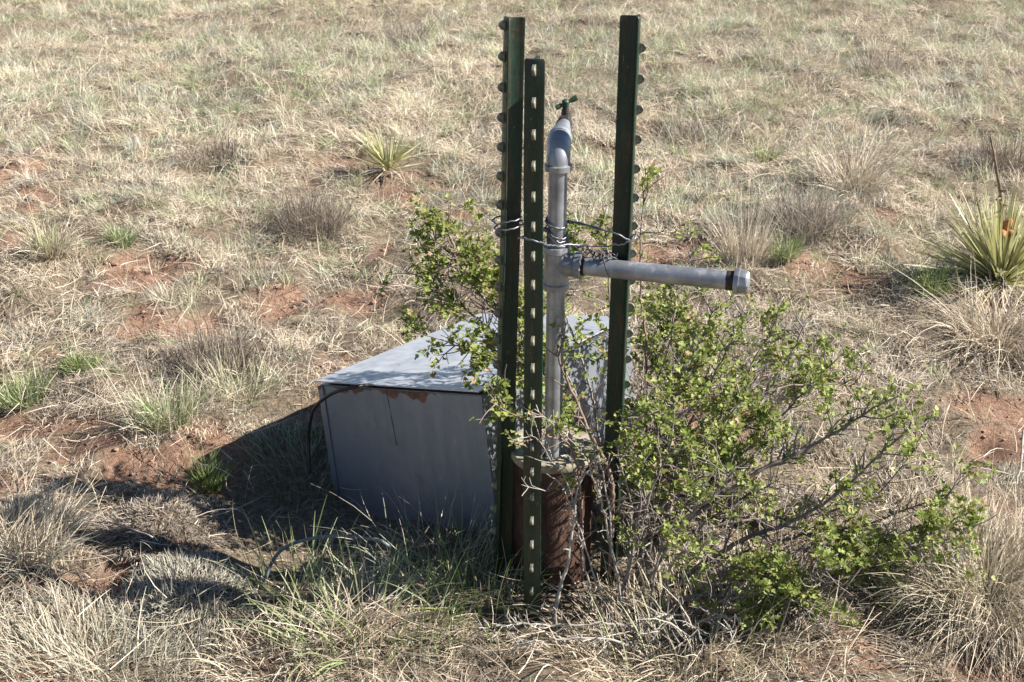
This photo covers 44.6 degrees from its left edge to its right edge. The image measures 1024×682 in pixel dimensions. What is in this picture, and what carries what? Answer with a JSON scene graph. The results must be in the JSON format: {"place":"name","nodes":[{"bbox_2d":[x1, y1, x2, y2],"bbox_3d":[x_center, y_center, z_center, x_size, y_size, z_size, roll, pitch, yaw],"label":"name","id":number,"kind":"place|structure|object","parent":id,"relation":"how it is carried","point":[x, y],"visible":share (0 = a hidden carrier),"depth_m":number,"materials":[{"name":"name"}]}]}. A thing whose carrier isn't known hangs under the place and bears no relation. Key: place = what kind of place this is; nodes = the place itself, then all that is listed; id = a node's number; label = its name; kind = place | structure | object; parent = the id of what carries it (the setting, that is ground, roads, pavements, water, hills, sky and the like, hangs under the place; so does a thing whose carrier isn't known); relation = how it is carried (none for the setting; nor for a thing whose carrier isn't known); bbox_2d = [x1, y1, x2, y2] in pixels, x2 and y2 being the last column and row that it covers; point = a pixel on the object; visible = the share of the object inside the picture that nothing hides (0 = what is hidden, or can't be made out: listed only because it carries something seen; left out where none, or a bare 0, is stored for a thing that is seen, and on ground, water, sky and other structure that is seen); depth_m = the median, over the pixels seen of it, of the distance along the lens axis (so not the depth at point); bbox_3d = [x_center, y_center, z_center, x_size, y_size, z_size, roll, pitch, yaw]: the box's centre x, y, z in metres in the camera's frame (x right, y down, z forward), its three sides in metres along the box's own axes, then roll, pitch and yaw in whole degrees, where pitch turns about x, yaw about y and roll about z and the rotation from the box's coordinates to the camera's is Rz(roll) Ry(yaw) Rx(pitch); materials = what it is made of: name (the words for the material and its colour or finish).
{"place":"outdoors","nodes":[
{"label":"outdoors","id":0,"kind":"place"},
{"bbox_2d":[0,0,1023,681],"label":"ground","id":1,"kind":"structure","parent":0,"point":[278,300],"depth_m":3.62,"materials":[{"name":"red soil"}]},
{"bbox_2d":[0,357,67,419],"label":"green tuft","id":2,"kind":"object","parent":1,"relation":"on","point":[16,391],"visible":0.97,"depth_m":3.36,"materials":[{"name":"green plant"}]},
{"bbox_2d":[0,188,101,274],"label":"bunch grass","id":3,"kind":"structure","parent":1,"relation":"on","point":[59,247],"depth_m":4.24,"materials":[{"name":"beige plant"}]},
{"bbox_2d":[0,445,150,624],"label":"bunch grass","id":4,"kind":"structure","parent":1,"relation":"on","point":[46,525],"depth_m":2.60,"materials":[{"name":"beige plant"}]},
{"bbox_2d":[57,338,113,373],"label":"green tuft","id":5,"kind":"object","parent":1,"relation":"on","point":[77,367],"visible":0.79,"depth_m":3.48,"materials":[{"name":"green plant"}]},
{"bbox_2d":[69,517,152,537],"bbox_3d":[-0.850,0.390,2.642,0.240,0.021,0.011,11,26,24],"label":"fallen stick","id":6,"kind":"object","parent":1,"relation":"on","point":[121,525],"visible":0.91,"depth_m":2.62,"materials":[{"name":"grey wood"}]},
{"bbox_2d":[85,215,141,247],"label":"green tuft","id":7,"kind":"object","parent":1,"relation":"on","point":[110,236],"visible":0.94,"depth_m":4.39,"materials":[{"name":"green plant"}]},
{"bbox_2d":[0,561,247,681],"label":"dry grass clump","id":8,"kind":"object","parent":1,"relation":"on","point":[69,646],"visible":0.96,"depth_m":2.42,"materials":[{"name":"beige plant"}]},
{"bbox_2d":[59,331,249,478],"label":"bunch grass","id":9,"kind":"structure","parent":1,"relation":"on","point":[166,405],"depth_m":3.11,"materials":[{"name":"plant"}]},
{"bbox_2d":[88,485,234,564],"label":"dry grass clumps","id":10,"kind":"object","parent":1,"relation":"on","point":[152,499],"visible":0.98,"depth_m":2.70,"materials":[{"name":"beige plant"}]},
{"bbox_2d":[104,546,266,662],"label":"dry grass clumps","id":11,"kind":"object","parent":1,"relation":"on","point":[209,565],"visible":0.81,"depth_m":2.53,"materials":[{"name":"beige plant"}]},
{"bbox_2d":[162,126,253,177],"bbox_3d":[-1.315,-0.875,5.470,0.436,0.258,0.437,0,24,0],"label":"dead subshrub","id":12,"kind":"object","parent":1,"relation":"on","point":[222,152],"visible":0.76,"depth_m":5.49,"materials":[{"name":"beige plant"}]},
{"bbox_2d":[176,437,242,493],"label":"green tuft","id":13,"kind":"object","parent":1,"relation":"on","point":[220,479],"visible":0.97,"depth_m":2.95,"materials":[{"name":"green plant"}]},
{"bbox_2d":[132,274,302,397],"bbox_3d":[-0.781,-0.032,3.353,0.475,0.309,0.438,-8,25,-17],"label":"dead subshrub","id":14,"kind":"object","parent":1,"relation":"on","point":[208,347],"visible":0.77,"depth_m":3.40,"materials":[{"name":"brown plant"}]},
{"bbox_2d":[177,326,289,408],"bbox_3d":[-0.708,0.054,3.279,0.308,0.175,0.362,6,25,14],"label":"green tuft","id":15,"kind":"object","parent":1,"relation":"on","point":[253,369],"visible":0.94,"depth_m":3.29,"materials":[{"name":"plant"}]},
{"bbox_2d":[218,358,347,517],"bbox_3d":[-0.512,0.244,3.005,0.389,0.245,0.386,-10,26,-21],"label":"silver sagewort","id":16,"kind":"object","parent":1,"relation":"on","point":[288,434],"visible":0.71,"depth_m":3.03,"materials":[{"name":"green plant"}]},
{"bbox_2d":[203,496,366,619],"bbox_3d":[-0.457,0.447,2.573,0.354,0.182,0.369,0,24,0],"label":"green clump","id":17,"kind":"object","parent":1,"relation":"on","point":[309,567],"visible":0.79,"depth_m":2.59,"materials":[{"name":"green plant"}]},
{"bbox_2d":[168,567,413,681],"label":"straw clump","id":18,"kind":"object","parent":1,"relation":"on","point":[242,645],"visible":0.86,"depth_m":2.38,"materials":[{"name":"beige plant"}]},
{"bbox_2d":[203,142,379,260],"bbox_3d":[-0.723,-0.551,4.498,0.611,0.409,0.610,19,30,36],"label":"dead subshrub","id":19,"kind":"object","parent":1,"relation":"on","point":[326,216],"visible":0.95,"depth_m":4.53,"materials":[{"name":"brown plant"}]},
{"bbox_2d":[264,534,410,582],"bbox_3d":[-0.370,0.470,2.608,0.327,0.168,0.070,0,24,0],"label":"hose","id":20,"kind":"object","parent":1,"relation":"on","point":[283,548],"visible":0.79,"depth_m":2.59,"materials":[{"name":"black rubber"}]},
{"bbox_2d":[216,518,514,681],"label":"green clump","id":21,"kind":"object","parent":1,"relation":"on","point":[354,584],"visible":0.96,"depth_m":2.43,"materials":[{"name":"plant"}]},
{"bbox_2d":[344,120,428,183],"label":"yucca plant","id":22,"kind":"object","parent":1,"relation":"on","point":[383,158],"visible":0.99,"depth_m":5.26,"materials":[{"name":"green plant"}]},
{"bbox_2d":[361,0,441,49],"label":"dead subshrub","id":23,"kind":"object","parent":1,"relation":"on","point":[418,30],"visible":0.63,"depth_m":7.79,"materials":[{"name":"beige plant"}]},
{"bbox_2d":[306,462,523,617],"bbox_3d":[-0.162,0.400,2.611,0.501,0.273,0.526,21,31,39],"label":"green clump","id":24,"kind":"object","parent":1,"relation":"on","point":[390,553],"visible":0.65,"depth_m":2.66,"materials":[{"name":"plant"}]},
{"bbox_2d":[340,494,586,660],"bbox_3d":[-0.102,0.435,2.499,0.497,0.218,0.478,0,24,0],"label":"green clump","id":25,"kind":"object","parent":1,"relation":"on","point":[465,577],"visible":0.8,"depth_m":2.52,"materials":[{"name":"plant"}]},
{"bbox_2d":[314,314,635,536],"bbox_3d":[-0.054,0.232,3.087,0.474,0.456,0.672,2,15,34],"label":"metal box","id":26,"kind":"object","parent":1,"relation":"on","point":[402,424],"visible":0.38,"depth_m":2.84,"materials":[{"name":"grey metal"}]},
{"bbox_2d":[307,384,375,472],"bbox_3d":[-0.406,0.200,2.859,0.188,0.273,0.069,9,25,19],"label":"cable","id":27,"kind":"object","parent":26,"relation":"attached to","point":[320,401],"visible":1,"depth_m":2.85,"materials":[{"name":"black rubber"}]},
{"bbox_2d":[490,16,524,581],"bbox_3d":[-0.013,0.019,2.389,0.047,1.253,0.036,-5,25,-13],"label":"post","id":28,"kind":"object","parent":1,"relation":"on","point":[510,86],"visible":0.89,"depth_m":2.31,"materials":[{"name":"green metal"}]},
{"bbox_2d":[491,210,549,233],"bbox_3d":[0.013,-0.214,2.272,0.104,0.042,0.049,10,26,21],"label":"lashing wire","id":29,"kind":"object","parent":28,"relation":"attached to","point":[545,229],"visible":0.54,"depth_m":2.27,"materials":[{"name":"grey metal"}]},
{"bbox_2d":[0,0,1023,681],"bbox_3d":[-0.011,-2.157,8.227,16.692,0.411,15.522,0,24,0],"label":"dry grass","id":30,"kind":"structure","parent":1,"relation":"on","point":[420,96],"depth_m":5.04,"materials":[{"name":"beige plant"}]},
{"bbox_2d":[0,0,1023,681],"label":"green grass","id":31,"kind":"structure","parent":1,"relation":"on","point":[590,60],"depth_m":6.40,"materials":[{"name":"plant"}]},
{"bbox_2d":[0,124,1023,680],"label":"soil crumbs","id":32,"kind":"object","parent":1,"relation":"on","point":[198,446],"visible":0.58,"depth_m":3.85,"materials":[{"name":"brown soil"}]},
{"bbox_2d":[523,55,544,622],"bbox_3d":[0.040,0.091,2.279,0.036,1.208,0.047,4,24,10],"label":"post","id":33,"kind":"object","parent":1,"relation":"on","point":[534,89],"visible":0.98,"depth_m":2.21,"materials":[{"name":"green metal"}]},
{"bbox_2d":[518,216,636,249],"bbox_3d":[0.093,-0.187,2.250,0.257,0.083,0.145,-17,29,-33],"label":"loop wire","id":34,"kind":"object","parent":33,"relation":"attached to","point":[550,244],"visible":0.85,"depth_m":2.27,"materials":[{"name":"grey metal"}]},
{"bbox_2d":[511,425,594,591],"bbox_3d":[0.081,0.374,2.580,0.177,0.369,0.177,0,24,0],"label":"well casing","id":35,"kind":"object","parent":1,"relation":"on","point":[555,528],"visible":0.55,"depth_m":2.50,"materials":[{"name":"brown metal"}]},
{"bbox_2d":[519,426,589,460],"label":"twig litter","id":36,"kind":"object","parent":35,"relation":"on","point":[580,438],"visible":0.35,"depth_m":2.50,"materials":[{"name":"beige wood"}]},
{"bbox_2d":[543,95,749,457],"bbox_3d":[0.219,-0.079,2.314,0.420,0.689,0.172,17,29,33],"label":"standpipe","id":37,"kind":"object","parent":35,"relation":"on","point":[561,265],"visible":0.98,"depth_m":2.27,"materials":[{"name":"grey metal"}]},
{"bbox_2d":[574,246,617,275],"bbox_3d":[0.152,-0.150,2.280,0.076,0.054,0.039,8,25,18],"label":"wire scrap","id":38,"kind":"object","parent":37,"relation":"hanging from","point":[607,255],"visible":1,"depth_m":2.27,"materials":[{"name":"grey metal"}]},
{"bbox_2d":[600,14,645,584],"bbox_3d":[0.207,-0.001,2.371,0.039,1.211,0.039,-15,28,-31],"label":"post","id":39,"kind":"object","parent":1,"relation":"on","point":[632,47],"visible":0.81,"depth_m":2.28,"materials":[{"name":"green metal"}]},
{"bbox_2d":[644,94,722,148],"bbox_3d":[0.800,-1.033,5.878,0.470,0.223,0.436,-6,25,-13],"label":"dead subshrub","id":40,"kind":"object","parent":1,"relation":"on","point":[683,128],"visible":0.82,"depth_m":5.92,"materials":[{"name":"beige plant"}]},
{"bbox_2d":[374,162,996,661],"bbox_3d":[0.334,0.081,2.587,1.184,0.836,0.939,-5,24,-11],"label":"currant bush","id":41,"kind":"object","parent":1,"relation":"on","point":[712,456],"visible":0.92,"depth_m":2.52,"materials":[{"name":"green plant"}]},
{"bbox_2d":[490,490,920,681],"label":"straw clump","id":42,"kind":"object","parent":1,"relation":"on","point":[612,596],"visible":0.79,"depth_m":2.38,"materials":[{"name":"beige plant"}]},
{"bbox_2d":[678,171,818,268],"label":"bunch grass","id":43,"kind":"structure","parent":1,"relation":"on","point":[761,248],"depth_m":4.13,"materials":[{"name":"beige plant"}]},
{"bbox_2d":[740,140,786,162],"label":"green tuft","id":44,"kind":"object","parent":1,"relation":"on","point":[763,157],"visible":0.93,"depth_m":5.47,"materials":[{"name":"green plant"}]},
{"bbox_2d":[762,220,810,264],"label":"green tuft","id":45,"kind":"object","parent":1,"relation":"on","point":[788,255],"visible":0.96,"depth_m":4.11,"materials":[{"name":"green plant"}]},
{"bbox_2d":[737,155,889,254],"bbox_3d":[1.020,-0.499,4.361,0.487,0.303,0.523,15,28,31],"label":"dead subshrub","id":46,"kind":"object","parent":1,"relation":"on","point":[807,213],"visible":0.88,"depth_m":4.37,"materials":[{"name":"grey plant"}]},
{"bbox_2d":[776,92,940,208],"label":"bunch grass","id":47,"kind":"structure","parent":1,"relation":"on","point":[861,173],"depth_m":4.99,"materials":[{"name":"beige plant"}]},
{"bbox_2d":[828,20,934,80],"bbox_3d":[2.134,-1.666,7.191,0.685,0.312,0.641,-15,28,-29],"label":"dead subshrub","id":48,"kind":"object","parent":1,"relation":"on","point":[865,57],"visible":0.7,"depth_m":7.18,"materials":[{"name":"beige plant"}]},
{"bbox_2d":[851,491,1006,635],"bbox_3d":[0.825,0.444,2.480,0.340,0.184,0.333,0,24,0],"label":"silver sagewort","id":49,"kind":"object","parent":1,"relation":"on","point":[888,590],"visible":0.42,"depth_m":2.47,"materials":[{"name":"green plant"}]},
{"bbox_2d":[889,240,979,300],"bbox_3d":[1.298,-0.211,3.812,0.256,0.161,0.272,0,24,0],"label":"green tuft","id":50,"kind":"object","parent":1,"relation":"on","point":[927,279],"visible":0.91,"depth_m":3.83,"materials":[{"name":"green plant"}]},
{"bbox_2d":[865,240,1023,395],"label":"bunch grass","id":51,"kind":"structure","parent":1,"relation":"on","point":[1006,328],"depth_m":3.54,"materials":[{"name":"beige plant"}]},
{"bbox_2d":[901,137,1023,311],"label":"yucca plant","id":52,"kind":"object","parent":1,"relation":"on","point":[995,250],"visible":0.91,"depth_m":3.89,"materials":[{"name":"green plant"}]},
{"bbox_2d":[942,113,1023,179],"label":"dead subshrub","id":53,"kind":"object","parent":1,"relation":"on","point":[1001,158],"visible":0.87,"depth_m":5.40,"materials":[{"name":"beige plant"}]},
{"bbox_2d":[1016,430,1023,485],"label":"fallen stick","id":54,"kind":"object","parent":1,"relation":"on","point":[1022,452],"visible":0.98,"depth_m":2.94,"materials":[{"name":"grey wood"}]},
{"bbox_2d":[810,425,1023,681],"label":"bunch grass","id":55,"kind":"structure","parent":0,"point":[1015,567],"depth_m":2.44,"materials":[{"name":"beige plant"}]}
]}

